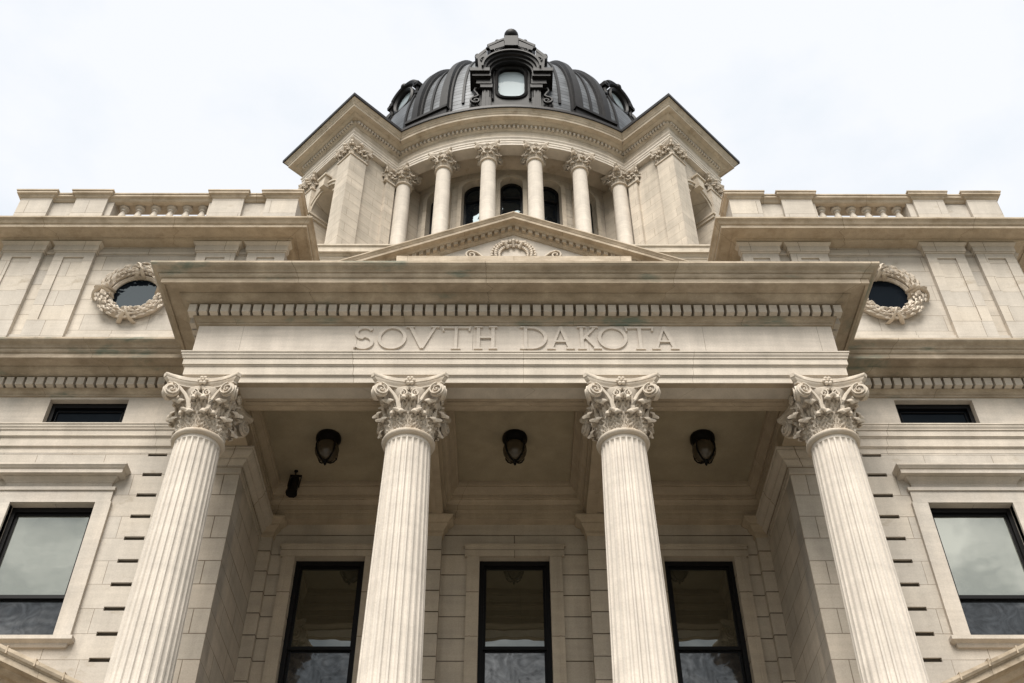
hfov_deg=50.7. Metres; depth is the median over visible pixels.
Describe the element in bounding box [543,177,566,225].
arched window
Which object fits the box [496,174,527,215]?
arched window
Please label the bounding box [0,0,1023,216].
sky
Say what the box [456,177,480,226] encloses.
arched window
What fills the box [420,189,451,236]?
arched window
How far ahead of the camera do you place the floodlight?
21.08 m
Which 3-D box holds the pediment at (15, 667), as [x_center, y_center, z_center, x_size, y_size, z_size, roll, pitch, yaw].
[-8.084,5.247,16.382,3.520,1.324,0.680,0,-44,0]
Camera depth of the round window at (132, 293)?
23.37 m
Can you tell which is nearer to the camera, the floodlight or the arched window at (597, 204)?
the floodlight
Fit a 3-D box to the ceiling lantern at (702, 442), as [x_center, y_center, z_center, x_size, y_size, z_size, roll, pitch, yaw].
[3.634,2.068,20.419,0.480,0.690,0.480,0,-44,0]
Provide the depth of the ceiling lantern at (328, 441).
20.28 m
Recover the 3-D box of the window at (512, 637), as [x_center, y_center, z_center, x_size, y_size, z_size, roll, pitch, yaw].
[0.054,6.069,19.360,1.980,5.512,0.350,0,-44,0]
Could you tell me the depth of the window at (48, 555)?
18.65 m
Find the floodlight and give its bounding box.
[285,470,301,497]
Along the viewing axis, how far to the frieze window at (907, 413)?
20.80 m
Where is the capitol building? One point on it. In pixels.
(426, 295)
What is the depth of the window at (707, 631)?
20.33 m
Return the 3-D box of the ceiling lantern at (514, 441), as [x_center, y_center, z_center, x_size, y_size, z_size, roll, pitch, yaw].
[0.054,2.064,20.405,0.480,0.690,0.480,0,-44,0]
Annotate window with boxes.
[0,462,130,648]
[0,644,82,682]
[46,404,127,421]
[108,276,160,311]
[261,543,372,682]
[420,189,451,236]
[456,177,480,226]
[463,543,566,682]
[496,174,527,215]
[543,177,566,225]
[571,189,602,235]
[660,544,767,682]
[867,277,913,312]
[892,463,1023,648]
[895,404,975,422]
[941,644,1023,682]
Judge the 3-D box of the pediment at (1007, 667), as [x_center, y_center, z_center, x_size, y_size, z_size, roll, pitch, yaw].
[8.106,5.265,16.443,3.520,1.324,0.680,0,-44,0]
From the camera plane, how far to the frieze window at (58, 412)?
20.73 m
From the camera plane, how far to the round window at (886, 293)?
23.41 m
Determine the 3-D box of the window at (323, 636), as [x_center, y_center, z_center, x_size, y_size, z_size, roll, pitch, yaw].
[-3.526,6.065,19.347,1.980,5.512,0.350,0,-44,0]
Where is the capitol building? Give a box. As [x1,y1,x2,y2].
[0,29,1023,682]
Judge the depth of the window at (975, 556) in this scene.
18.71 m
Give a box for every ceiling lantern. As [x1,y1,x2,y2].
[315,429,340,465]
[502,429,526,465]
[690,429,715,465]

